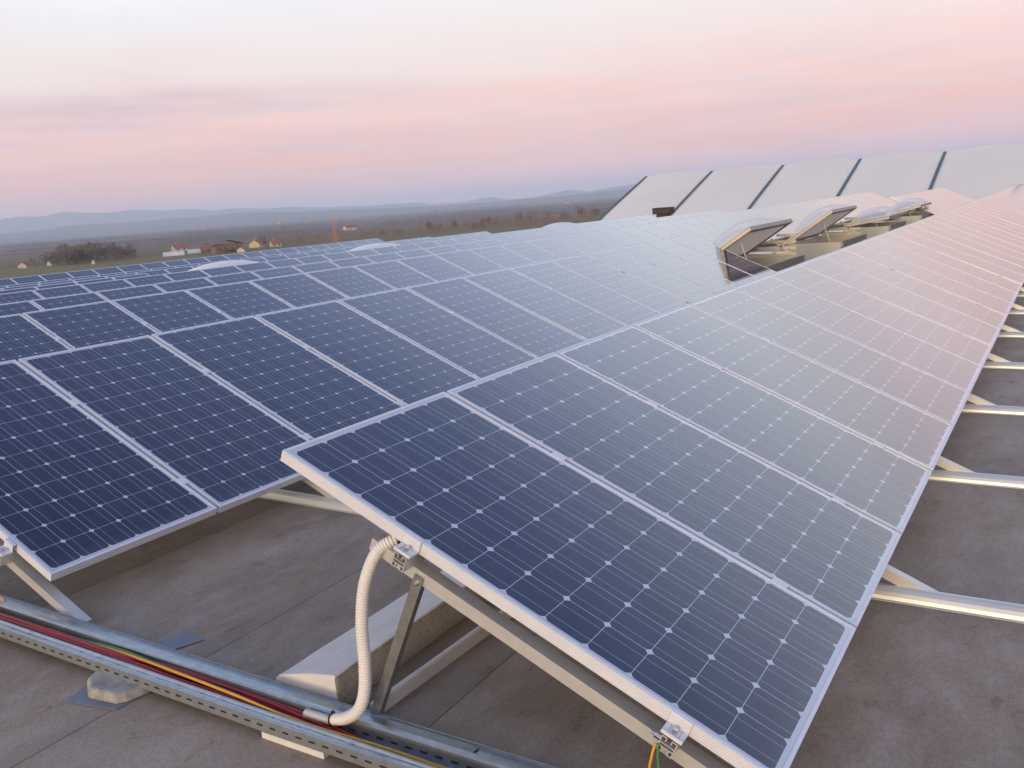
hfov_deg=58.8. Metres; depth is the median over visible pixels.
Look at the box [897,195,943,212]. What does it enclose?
solar panel
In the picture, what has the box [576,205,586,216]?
bare tree
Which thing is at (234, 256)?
solar panel
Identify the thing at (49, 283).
solar panel
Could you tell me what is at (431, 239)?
solar panel
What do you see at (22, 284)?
solar panel
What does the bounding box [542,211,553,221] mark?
bare tree
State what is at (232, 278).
solar panel
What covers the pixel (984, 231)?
solar panel
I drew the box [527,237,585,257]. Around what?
solar panel
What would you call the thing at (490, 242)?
solar panel
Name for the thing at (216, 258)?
solar panel
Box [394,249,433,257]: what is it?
solar panel
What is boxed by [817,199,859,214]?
solar panel
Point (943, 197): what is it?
solar panel
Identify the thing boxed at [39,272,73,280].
solar panel
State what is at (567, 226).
solar panel
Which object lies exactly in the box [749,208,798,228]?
solar panel
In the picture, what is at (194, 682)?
power cable
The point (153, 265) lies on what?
solar panel
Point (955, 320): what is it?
solar panel
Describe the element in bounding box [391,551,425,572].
mounting rail
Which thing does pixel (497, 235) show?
solar panel
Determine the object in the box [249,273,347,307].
solar panel
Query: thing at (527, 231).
solar panel
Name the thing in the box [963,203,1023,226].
solar panel
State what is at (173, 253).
polytunnel
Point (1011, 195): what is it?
solar panel
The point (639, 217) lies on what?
solar panel
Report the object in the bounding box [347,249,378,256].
solar panel
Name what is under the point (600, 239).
solar panel
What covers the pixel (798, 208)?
solar panel
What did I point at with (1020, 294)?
base rail
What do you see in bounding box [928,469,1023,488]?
base rail
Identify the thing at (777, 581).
clamp
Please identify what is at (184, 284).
solar panel
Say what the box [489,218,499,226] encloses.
bare tree
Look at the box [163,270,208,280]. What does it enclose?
solar panel
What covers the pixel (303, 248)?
solar panel
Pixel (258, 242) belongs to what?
house
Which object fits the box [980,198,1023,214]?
solar panel
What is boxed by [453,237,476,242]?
solar panel
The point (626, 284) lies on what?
solar panel
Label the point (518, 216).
bare tree
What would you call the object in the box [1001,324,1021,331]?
mounting trestle
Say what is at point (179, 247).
house
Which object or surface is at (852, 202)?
solar panel
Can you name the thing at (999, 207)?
solar panel
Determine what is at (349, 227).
house
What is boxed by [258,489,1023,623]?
base rail
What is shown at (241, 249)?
house
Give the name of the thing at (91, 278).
solar panel
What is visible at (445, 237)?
solar panel
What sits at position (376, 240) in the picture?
solar panel
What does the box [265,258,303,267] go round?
solar panel
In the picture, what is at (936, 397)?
solar panel
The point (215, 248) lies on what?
barn
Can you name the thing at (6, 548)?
end clamp
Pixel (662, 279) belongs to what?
solar panel
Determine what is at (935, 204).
solar panel
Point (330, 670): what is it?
concrete block
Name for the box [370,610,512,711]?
floor bar
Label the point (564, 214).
bare tree
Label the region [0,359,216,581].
solar panel
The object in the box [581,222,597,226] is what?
solar panel
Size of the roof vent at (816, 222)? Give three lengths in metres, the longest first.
2.182 x 1.034 x 1.000 m
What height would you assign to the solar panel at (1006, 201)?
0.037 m
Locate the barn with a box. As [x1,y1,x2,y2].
[207,239,243,253]
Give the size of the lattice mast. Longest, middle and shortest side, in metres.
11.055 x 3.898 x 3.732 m
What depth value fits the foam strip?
2.60 m
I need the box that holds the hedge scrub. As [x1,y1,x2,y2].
[241,208,606,245]
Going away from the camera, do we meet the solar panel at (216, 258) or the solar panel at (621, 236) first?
the solar panel at (621, 236)
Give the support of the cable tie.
attached to the corrugated hose
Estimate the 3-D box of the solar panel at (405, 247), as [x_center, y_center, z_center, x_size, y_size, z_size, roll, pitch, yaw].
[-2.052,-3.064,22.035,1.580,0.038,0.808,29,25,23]
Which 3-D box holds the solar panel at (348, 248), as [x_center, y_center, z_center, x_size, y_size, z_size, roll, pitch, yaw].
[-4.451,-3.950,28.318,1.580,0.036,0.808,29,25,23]
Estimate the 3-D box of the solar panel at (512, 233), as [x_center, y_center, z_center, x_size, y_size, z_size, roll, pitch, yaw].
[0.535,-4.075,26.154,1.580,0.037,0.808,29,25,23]
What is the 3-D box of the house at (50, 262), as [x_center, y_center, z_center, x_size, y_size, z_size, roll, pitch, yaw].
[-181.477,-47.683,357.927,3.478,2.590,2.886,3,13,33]
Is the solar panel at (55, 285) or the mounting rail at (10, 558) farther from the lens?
the solar panel at (55, 285)
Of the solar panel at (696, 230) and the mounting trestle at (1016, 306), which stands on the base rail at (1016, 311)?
the mounting trestle at (1016, 306)
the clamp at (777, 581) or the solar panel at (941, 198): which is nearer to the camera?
the clamp at (777, 581)
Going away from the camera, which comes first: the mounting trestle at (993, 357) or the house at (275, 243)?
the mounting trestle at (993, 357)
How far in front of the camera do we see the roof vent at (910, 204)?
25.30 m
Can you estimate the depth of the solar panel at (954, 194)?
35.08 m
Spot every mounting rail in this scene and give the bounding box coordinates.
[0,549,22,565]
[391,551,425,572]
[658,734,679,758]
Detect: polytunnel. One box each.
[162,251,184,256]
[187,249,200,253]
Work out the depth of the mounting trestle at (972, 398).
5.71 m
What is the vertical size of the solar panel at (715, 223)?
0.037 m
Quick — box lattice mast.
[332,217,340,241]
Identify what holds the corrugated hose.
attached to the cable tray
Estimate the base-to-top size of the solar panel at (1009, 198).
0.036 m
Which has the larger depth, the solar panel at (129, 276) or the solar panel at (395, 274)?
the solar panel at (129, 276)
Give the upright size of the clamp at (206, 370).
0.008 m
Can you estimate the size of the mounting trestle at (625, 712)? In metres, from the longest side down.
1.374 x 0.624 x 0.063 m
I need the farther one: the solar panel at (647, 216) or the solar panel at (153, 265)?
the solar panel at (647, 216)
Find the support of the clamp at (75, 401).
attached to the rail
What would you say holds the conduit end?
in the cable tray
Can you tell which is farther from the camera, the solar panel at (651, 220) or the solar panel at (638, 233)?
the solar panel at (651, 220)
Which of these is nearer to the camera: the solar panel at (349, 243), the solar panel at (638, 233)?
the solar panel at (638, 233)
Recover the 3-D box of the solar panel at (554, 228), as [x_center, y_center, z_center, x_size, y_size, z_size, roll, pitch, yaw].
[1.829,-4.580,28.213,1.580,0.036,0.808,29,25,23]
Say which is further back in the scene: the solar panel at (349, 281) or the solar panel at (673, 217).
the solar panel at (673, 217)
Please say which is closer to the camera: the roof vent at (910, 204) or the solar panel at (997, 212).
the solar panel at (997, 212)
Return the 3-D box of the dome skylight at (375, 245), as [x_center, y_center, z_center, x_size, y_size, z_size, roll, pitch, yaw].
[-3.600,-3.252,24.148,1.210,0.956,2.310,3,13,32]
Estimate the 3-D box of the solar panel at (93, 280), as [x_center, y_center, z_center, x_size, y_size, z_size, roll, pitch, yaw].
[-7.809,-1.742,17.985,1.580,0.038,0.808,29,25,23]
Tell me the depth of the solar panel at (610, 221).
31.89 m
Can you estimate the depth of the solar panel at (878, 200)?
35.77 m
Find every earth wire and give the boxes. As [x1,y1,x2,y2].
[648,742,656,767]
[656,743,659,767]
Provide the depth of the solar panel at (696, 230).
19.35 m
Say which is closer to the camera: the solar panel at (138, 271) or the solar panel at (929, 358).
the solar panel at (929, 358)
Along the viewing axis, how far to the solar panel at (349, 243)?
36.18 m
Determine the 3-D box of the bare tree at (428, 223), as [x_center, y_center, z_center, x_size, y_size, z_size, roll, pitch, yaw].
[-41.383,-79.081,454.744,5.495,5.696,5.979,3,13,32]
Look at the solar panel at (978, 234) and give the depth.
13.69 m
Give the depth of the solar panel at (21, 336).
7.23 m
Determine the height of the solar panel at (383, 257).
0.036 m
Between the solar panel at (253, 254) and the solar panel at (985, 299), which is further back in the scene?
the solar panel at (253, 254)
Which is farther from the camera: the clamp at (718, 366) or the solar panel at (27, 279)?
the solar panel at (27, 279)
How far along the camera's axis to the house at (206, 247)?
383.14 m
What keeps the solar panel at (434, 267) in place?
on the rail
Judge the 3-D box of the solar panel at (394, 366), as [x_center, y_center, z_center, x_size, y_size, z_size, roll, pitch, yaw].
[-0.908,-0.189,6.206,1.580,0.039,0.808,29,25,23]
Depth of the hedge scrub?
467.00 m
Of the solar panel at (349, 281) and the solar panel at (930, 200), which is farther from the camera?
the solar panel at (930, 200)
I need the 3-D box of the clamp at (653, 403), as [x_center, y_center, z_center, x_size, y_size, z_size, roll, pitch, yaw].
[0.593,0.082,3.816,0.050,0.008,0.042,29,25,23]
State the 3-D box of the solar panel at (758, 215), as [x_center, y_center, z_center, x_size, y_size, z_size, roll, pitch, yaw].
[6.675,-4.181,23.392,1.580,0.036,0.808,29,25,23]
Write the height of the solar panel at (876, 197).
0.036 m
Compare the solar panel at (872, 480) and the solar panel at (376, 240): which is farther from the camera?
the solar panel at (376, 240)
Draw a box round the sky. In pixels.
[0,0,1023,219]
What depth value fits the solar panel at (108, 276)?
21.72 m
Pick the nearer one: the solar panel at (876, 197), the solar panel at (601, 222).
the solar panel at (601, 222)
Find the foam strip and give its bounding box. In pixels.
[262,731,328,758]
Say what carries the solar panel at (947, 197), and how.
on the rail
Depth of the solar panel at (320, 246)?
34.84 m
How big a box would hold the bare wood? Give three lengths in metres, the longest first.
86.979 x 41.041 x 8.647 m
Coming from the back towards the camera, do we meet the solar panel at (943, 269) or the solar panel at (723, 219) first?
the solar panel at (723, 219)
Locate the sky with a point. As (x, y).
(106, 106)
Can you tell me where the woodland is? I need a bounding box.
[2,197,620,254]
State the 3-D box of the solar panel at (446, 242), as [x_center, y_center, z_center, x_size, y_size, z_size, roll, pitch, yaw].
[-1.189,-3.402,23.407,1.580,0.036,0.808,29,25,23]
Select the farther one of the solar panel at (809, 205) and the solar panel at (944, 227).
the solar panel at (809, 205)
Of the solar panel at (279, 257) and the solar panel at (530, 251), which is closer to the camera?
the solar panel at (530, 251)
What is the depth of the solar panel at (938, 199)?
30.97 m
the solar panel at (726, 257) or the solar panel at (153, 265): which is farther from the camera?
the solar panel at (153, 265)
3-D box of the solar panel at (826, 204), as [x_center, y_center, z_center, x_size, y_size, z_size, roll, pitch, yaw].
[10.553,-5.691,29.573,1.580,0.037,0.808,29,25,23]
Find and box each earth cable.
[77,637,252,700]
[92,642,446,767]
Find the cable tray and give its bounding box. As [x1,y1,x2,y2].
[0,602,519,767]
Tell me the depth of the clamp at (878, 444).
4.17 m
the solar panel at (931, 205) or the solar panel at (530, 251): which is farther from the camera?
the solar panel at (931, 205)
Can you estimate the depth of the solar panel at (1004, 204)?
21.34 m
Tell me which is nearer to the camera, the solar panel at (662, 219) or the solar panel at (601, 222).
the solar panel at (662, 219)
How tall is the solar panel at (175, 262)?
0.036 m
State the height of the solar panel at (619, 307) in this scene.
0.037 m
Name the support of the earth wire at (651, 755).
hanging from the end clamp at (677, 727)
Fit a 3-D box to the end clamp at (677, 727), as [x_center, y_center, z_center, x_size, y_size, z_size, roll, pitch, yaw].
[0.375,0.806,2.123,0.074,0.063,0.057,29,25,23]
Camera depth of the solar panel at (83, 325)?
7.74 m
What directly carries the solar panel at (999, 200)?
on the mounting rail at (669, 745)
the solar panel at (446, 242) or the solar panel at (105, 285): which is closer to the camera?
the solar panel at (105, 285)
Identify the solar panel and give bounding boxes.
[0,278,16,285]
[0,286,36,293]
[0,290,41,303]
[0,300,41,315]
[0,313,70,361]
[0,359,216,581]
[1,284,39,289]
[6,282,39,286]
[10,275,45,283]
[18,335,308,512]
[22,300,157,348]
[30,292,107,309]
[32,284,89,297]
[35,282,76,288]
[38,280,73,285]
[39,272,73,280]
[39,278,69,282]
[66,269,98,277]
[69,275,98,279]
[73,276,106,281]
[75,277,113,284]
[80,279,132,291]
[92,267,123,274]
[95,284,163,300]
[98,272,125,275]
[105,272,135,277]
[110,290,230,332]
[112,273,148,279]
[117,264,145,271]
[123,274,172,285]
[125,269,150,272]
[135,269,168,275]
[140,262,168,268]
[151,266,175,269]
[151,315,402,439]
[153,277,215,291]
[163,259,189,266]
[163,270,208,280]
[164,266,192,272]
[175,263,198,267]
[183,257,209,263]
[185,281,293,318]
[200,265,243,275]
[203,255,229,261]
[204,271,261,284]
[223,253,248,259]
[234,262,274,271]
[240,256,261,259]
[241,251,265,256]
[245,258,266,261]
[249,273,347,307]
[250,266,302,278]
[255,300,477,404]
[259,249,282,254]
[260,254,279,257]
[263,255,289,260]
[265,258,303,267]
[276,248,298,252]
[280,392,855,767]
[284,253,308,257]
[292,246,314,251]
[292,261,339,272]
[294,255,330,263]
[305,250,328,255]
[305,266,394,297]
[309,244,328,249]
[322,252,355,259]
[323,243,343,247]
[324,248,346,253]
[330,256,373,266]
[337,287,535,378]
[338,241,357,245]
[342,246,359,250]
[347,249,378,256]
[352,240,369,244]
[353,260,434,288]
[363,252,403,262]
[366,238,383,242]
[371,246,400,253]
[392,241,412,244]
[393,244,422,250]
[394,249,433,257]
[396,254,472,280]
[405,277,585,356]
[408,239,426,242]
[413,241,441,247]
[423,237,440,241]
[423,245,458,253]
[434,239,459,245]
[434,249,504,273]
[437,236,452,239]
[446,352,901,627]
[450,234,466,237]
[450,242,482,249]
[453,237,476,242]
[462,268,627,339]
[463,233,477,236]
[468,245,533,267]
[469,235,493,240]
[474,239,504,246]
[476,231,490,234]
[486,233,508,238]
[497,236,525,243]
[499,241,560,262]
[502,231,523,236]
[510,260,660,324]
[517,229,536,234]
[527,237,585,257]
[531,227,550,232]
[544,226,563,230]
[550,254,689,312]
[552,234,607,252]
[555,324,931,533]
[558,224,575,229]
[569,223,587,227]
[575,231,627,248]
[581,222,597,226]
[586,248,715,302]
[592,220,608,224]
[597,228,645,245]
[603,219,618,223]
[615,226,661,241]
[617,243,738,292]
[624,217,637,220]
[632,304,953,470]
[633,216,646,219]
[634,223,677,238]
[641,215,655,218]
[642,218,661,222]
[645,239,757,284]
[650,221,712,243]
[655,217,671,221]
[665,215,682,219]
[666,219,718,241]
[668,234,775,277]
[677,214,691,217]
[680,217,724,235]
[689,288,970,425]
[694,215,766,242]
[705,210,718,213]
[706,214,776,240]
[718,212,785,239]
[729,211,793,236]
[734,275,982,391]
[739,209,795,232]
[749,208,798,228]
[759,207,801,224]
[769,265,992,365]
[783,203,838,225]
[791,202,844,222]
[798,201,850,221]
[798,256,1000,345]
[805,200,852,219]
[811,199,856,216]
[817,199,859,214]
[822,249,1006,328]
[823,198,862,212]
[830,197,865,210]
[835,196,869,209]
[839,196,872,207]
[842,242,1012,315]
[844,195,878,206]
[854,194,891,207]
[858,193,893,206]
[860,237,1017,303]
[863,192,894,204]
[866,192,897,203]
[874,232,1021,292]
[888,228,1023,284]
[891,196,939,213]
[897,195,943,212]
[899,224,1023,274]
[901,194,945,210]
[905,194,949,209]
[910,193,952,208]
[910,221,1023,267]
[914,192,955,207]
[917,192,958,206]
[919,218,1023,259]
[921,191,960,205]
[925,190,962,204]
[927,215,1023,253]
[928,190,965,203]
[931,189,968,202]
[934,189,970,201]
[935,213,1023,247]
[937,188,972,200]
[940,188,974,200]
[941,210,1023,242]
[947,208,1023,238]
[953,206,1023,233]
[958,205,1023,229]
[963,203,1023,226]
[968,202,1023,222]
[971,200,1023,220]
[976,199,1023,217]
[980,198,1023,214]
[983,197,1023,212]
[985,196,1023,209]
[988,195,1023,207]
[991,193,1023,205]
[994,193,1023,203]
[996,192,1023,201]
[999,191,1023,200]
[1002,190,1023,198]
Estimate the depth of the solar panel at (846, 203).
31.70 m
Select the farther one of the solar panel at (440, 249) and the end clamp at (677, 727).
the solar panel at (440, 249)
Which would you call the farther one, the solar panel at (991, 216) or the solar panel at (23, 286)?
the solar panel at (23, 286)
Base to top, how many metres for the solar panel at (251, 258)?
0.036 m
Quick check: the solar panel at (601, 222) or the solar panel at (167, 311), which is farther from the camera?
the solar panel at (601, 222)
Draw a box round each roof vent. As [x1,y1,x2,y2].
[712,218,804,271]
[790,204,866,260]
[847,206,905,238]
[886,198,932,225]
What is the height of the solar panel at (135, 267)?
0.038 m
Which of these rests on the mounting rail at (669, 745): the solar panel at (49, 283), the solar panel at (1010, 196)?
the solar panel at (1010, 196)
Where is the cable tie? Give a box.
[328,710,334,725]
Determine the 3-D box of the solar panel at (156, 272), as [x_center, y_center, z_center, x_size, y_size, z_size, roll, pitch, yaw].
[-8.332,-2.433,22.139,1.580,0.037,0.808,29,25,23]
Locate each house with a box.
[17,262,30,267]
[46,260,56,265]
[170,243,186,251]
[200,243,211,252]
[237,246,246,252]
[249,239,264,247]
[269,239,281,246]
[342,224,356,230]
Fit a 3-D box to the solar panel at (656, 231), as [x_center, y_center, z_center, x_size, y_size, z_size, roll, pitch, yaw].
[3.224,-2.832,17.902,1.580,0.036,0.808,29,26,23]
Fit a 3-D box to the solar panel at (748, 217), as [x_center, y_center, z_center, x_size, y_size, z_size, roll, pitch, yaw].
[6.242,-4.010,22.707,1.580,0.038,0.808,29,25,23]
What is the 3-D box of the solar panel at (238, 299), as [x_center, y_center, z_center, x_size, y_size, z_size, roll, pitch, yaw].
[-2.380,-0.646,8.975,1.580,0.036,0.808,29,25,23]
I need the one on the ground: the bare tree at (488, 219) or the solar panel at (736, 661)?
the bare tree at (488, 219)
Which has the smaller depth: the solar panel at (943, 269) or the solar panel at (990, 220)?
the solar panel at (943, 269)
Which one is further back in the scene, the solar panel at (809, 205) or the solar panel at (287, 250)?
the solar panel at (287, 250)
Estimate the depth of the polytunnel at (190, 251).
383.76 m
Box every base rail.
[0,594,556,767]
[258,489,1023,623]
[748,251,787,253]
[761,239,865,244]
[824,230,846,231]
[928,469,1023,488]
[961,404,1023,415]
[983,361,1023,368]
[998,331,1023,337]
[1009,309,1023,313]
[1017,292,1023,296]
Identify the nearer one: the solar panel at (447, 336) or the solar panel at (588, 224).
the solar panel at (447, 336)
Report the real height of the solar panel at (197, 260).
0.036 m
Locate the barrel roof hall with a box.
[597,144,1023,220]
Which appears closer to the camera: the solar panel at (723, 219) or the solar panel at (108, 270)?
the solar panel at (723, 219)
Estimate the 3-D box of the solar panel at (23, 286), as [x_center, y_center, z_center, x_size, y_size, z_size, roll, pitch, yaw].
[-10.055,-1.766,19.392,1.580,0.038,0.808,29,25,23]
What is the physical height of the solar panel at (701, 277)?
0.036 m
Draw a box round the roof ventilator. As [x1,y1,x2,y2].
[652,207,674,217]
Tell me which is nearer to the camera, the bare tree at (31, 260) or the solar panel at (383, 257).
the solar panel at (383, 257)
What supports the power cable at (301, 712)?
in the cable tray
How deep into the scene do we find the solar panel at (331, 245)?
35.53 m
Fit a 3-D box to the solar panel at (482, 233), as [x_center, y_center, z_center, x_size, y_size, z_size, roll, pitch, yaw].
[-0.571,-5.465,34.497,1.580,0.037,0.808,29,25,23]
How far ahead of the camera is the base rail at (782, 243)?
22.14 m
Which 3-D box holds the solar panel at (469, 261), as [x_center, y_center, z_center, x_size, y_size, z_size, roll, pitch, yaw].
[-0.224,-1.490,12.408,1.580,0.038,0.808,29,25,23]
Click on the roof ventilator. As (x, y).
(663, 211)
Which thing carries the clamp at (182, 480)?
attached to the mounting rail at (10, 558)
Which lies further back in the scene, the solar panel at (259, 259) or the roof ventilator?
the roof ventilator
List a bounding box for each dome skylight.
[188,260,256,270]
[349,243,399,250]
[542,222,575,227]
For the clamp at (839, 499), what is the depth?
3.49 m
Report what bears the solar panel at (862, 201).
on the rail
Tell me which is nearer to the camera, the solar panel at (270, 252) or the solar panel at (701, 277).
the solar panel at (701, 277)
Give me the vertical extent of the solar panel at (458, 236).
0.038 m
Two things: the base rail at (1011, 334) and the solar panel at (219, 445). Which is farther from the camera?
the base rail at (1011, 334)
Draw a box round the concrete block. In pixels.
[276,570,487,703]
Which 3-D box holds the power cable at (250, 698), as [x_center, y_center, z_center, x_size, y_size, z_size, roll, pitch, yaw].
[-1.572,0.925,3.250,6.900,0.088,0.044,3,13,32]
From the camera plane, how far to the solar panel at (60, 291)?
14.71 m
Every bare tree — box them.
[27,256,40,265]
[425,220,432,231]
[475,217,490,226]
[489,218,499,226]
[513,211,524,221]
[525,213,539,221]
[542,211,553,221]
[556,209,571,218]
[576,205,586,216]
[589,206,600,216]
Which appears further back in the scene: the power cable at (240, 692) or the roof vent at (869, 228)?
the roof vent at (869, 228)
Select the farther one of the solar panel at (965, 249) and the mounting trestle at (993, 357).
the solar panel at (965, 249)
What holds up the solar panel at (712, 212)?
on the rail
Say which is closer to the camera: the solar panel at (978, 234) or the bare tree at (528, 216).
the solar panel at (978, 234)
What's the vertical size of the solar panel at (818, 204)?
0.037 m
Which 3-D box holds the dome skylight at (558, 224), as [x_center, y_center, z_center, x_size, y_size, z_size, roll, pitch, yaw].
[1.738,-5.329,32.649,1.210,0.946,2.310,3,13,32]
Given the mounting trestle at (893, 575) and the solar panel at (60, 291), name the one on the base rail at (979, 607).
the mounting trestle at (893, 575)
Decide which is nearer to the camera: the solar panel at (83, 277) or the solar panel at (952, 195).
the solar panel at (83, 277)
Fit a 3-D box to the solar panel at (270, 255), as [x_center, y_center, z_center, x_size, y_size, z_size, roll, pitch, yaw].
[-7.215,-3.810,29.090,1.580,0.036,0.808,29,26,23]
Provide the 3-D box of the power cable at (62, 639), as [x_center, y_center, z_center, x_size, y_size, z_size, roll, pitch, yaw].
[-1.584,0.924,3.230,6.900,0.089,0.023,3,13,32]
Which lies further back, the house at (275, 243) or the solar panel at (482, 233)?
the house at (275, 243)
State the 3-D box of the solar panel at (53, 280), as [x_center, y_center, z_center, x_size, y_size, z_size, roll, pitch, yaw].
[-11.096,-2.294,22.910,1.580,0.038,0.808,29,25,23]
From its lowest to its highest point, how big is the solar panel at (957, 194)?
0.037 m
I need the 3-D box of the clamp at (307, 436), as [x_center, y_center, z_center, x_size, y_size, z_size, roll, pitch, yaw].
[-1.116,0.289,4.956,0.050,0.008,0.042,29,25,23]
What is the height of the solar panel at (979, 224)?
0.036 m
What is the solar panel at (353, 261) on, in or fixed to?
on the rail
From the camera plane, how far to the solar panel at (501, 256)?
13.25 m
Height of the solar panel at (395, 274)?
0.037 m
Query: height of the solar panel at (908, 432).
0.038 m
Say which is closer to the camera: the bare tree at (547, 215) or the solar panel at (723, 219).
the solar panel at (723, 219)
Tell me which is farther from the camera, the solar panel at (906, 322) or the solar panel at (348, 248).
the solar panel at (348, 248)
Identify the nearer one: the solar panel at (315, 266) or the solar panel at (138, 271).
the solar panel at (315, 266)
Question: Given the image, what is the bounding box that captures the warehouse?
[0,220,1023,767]
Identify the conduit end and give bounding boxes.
[303,708,328,724]
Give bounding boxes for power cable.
[0,612,386,750]
[0,614,344,733]
[0,616,316,725]
[0,617,307,722]
[136,661,320,726]
[170,674,221,691]
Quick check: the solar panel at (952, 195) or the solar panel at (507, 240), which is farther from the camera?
the solar panel at (952, 195)
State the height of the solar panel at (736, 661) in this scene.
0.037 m
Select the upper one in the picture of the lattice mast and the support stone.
the lattice mast
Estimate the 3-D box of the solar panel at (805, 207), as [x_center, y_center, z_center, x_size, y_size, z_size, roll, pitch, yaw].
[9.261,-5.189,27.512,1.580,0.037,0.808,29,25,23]
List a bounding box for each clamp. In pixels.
[0,538,15,556]
[68,399,81,404]
[176,477,189,484]
[200,368,211,373]
[302,434,312,439]
[393,531,424,558]
[550,451,567,460]
[646,399,659,406]
[651,708,694,744]
[713,363,724,368]
[770,576,788,589]
[832,495,846,504]
[873,441,884,447]
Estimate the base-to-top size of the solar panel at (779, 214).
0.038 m
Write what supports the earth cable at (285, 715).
in the cable tray
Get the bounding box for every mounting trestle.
[0,539,91,621]
[302,478,336,498]
[369,533,726,767]
[882,564,938,591]
[936,456,974,472]
[967,393,995,404]
[988,353,1010,361]
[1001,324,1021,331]
[1012,303,1023,308]
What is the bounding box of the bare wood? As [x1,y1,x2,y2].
[38,240,138,264]
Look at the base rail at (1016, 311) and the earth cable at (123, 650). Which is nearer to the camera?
the earth cable at (123, 650)
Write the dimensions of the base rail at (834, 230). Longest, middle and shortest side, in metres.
30.500 x 0.527 x 0.078 m
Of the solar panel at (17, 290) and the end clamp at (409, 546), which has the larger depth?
the solar panel at (17, 290)
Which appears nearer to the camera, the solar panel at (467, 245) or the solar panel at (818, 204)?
the solar panel at (467, 245)
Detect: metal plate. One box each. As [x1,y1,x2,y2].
[65,686,151,709]
[154,632,203,649]
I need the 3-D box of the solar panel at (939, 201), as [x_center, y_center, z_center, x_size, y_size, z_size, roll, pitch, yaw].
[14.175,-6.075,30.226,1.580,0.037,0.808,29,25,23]
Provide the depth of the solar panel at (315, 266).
14.07 m
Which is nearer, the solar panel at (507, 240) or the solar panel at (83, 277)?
the solar panel at (507, 240)
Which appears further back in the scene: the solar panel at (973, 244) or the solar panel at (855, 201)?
the solar panel at (855, 201)
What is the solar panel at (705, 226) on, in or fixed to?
on the rail
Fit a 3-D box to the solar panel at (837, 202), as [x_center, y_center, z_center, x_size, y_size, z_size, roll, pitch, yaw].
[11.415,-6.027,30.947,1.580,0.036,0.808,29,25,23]
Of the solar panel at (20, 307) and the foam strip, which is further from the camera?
the solar panel at (20, 307)
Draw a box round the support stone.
[87,671,150,703]
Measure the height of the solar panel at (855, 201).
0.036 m
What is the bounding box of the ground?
[0,184,635,278]
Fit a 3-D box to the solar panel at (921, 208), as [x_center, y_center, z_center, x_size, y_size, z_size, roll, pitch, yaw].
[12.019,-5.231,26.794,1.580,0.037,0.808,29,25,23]
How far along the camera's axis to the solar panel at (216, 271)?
17.45 m
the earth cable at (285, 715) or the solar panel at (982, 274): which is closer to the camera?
the earth cable at (285, 715)
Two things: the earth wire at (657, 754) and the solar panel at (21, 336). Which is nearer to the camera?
the earth wire at (657, 754)
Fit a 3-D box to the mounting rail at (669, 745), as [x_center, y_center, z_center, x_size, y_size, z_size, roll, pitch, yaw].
[10.509,-3.117,18.274,0.042,0.045,38.986,29,25,23]
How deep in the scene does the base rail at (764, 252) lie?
19.40 m
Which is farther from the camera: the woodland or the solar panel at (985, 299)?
the woodland
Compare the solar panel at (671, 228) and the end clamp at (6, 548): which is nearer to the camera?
the end clamp at (6, 548)
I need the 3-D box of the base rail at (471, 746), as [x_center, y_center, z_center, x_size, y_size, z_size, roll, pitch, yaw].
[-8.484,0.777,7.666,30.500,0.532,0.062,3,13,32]
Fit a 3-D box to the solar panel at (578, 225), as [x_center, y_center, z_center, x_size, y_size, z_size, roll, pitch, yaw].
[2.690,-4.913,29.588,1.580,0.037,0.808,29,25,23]
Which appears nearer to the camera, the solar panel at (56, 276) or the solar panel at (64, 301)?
the solar panel at (64, 301)
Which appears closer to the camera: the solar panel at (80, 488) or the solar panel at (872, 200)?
the solar panel at (80, 488)
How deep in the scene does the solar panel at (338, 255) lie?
20.20 m
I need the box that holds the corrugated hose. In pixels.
[330,535,400,725]

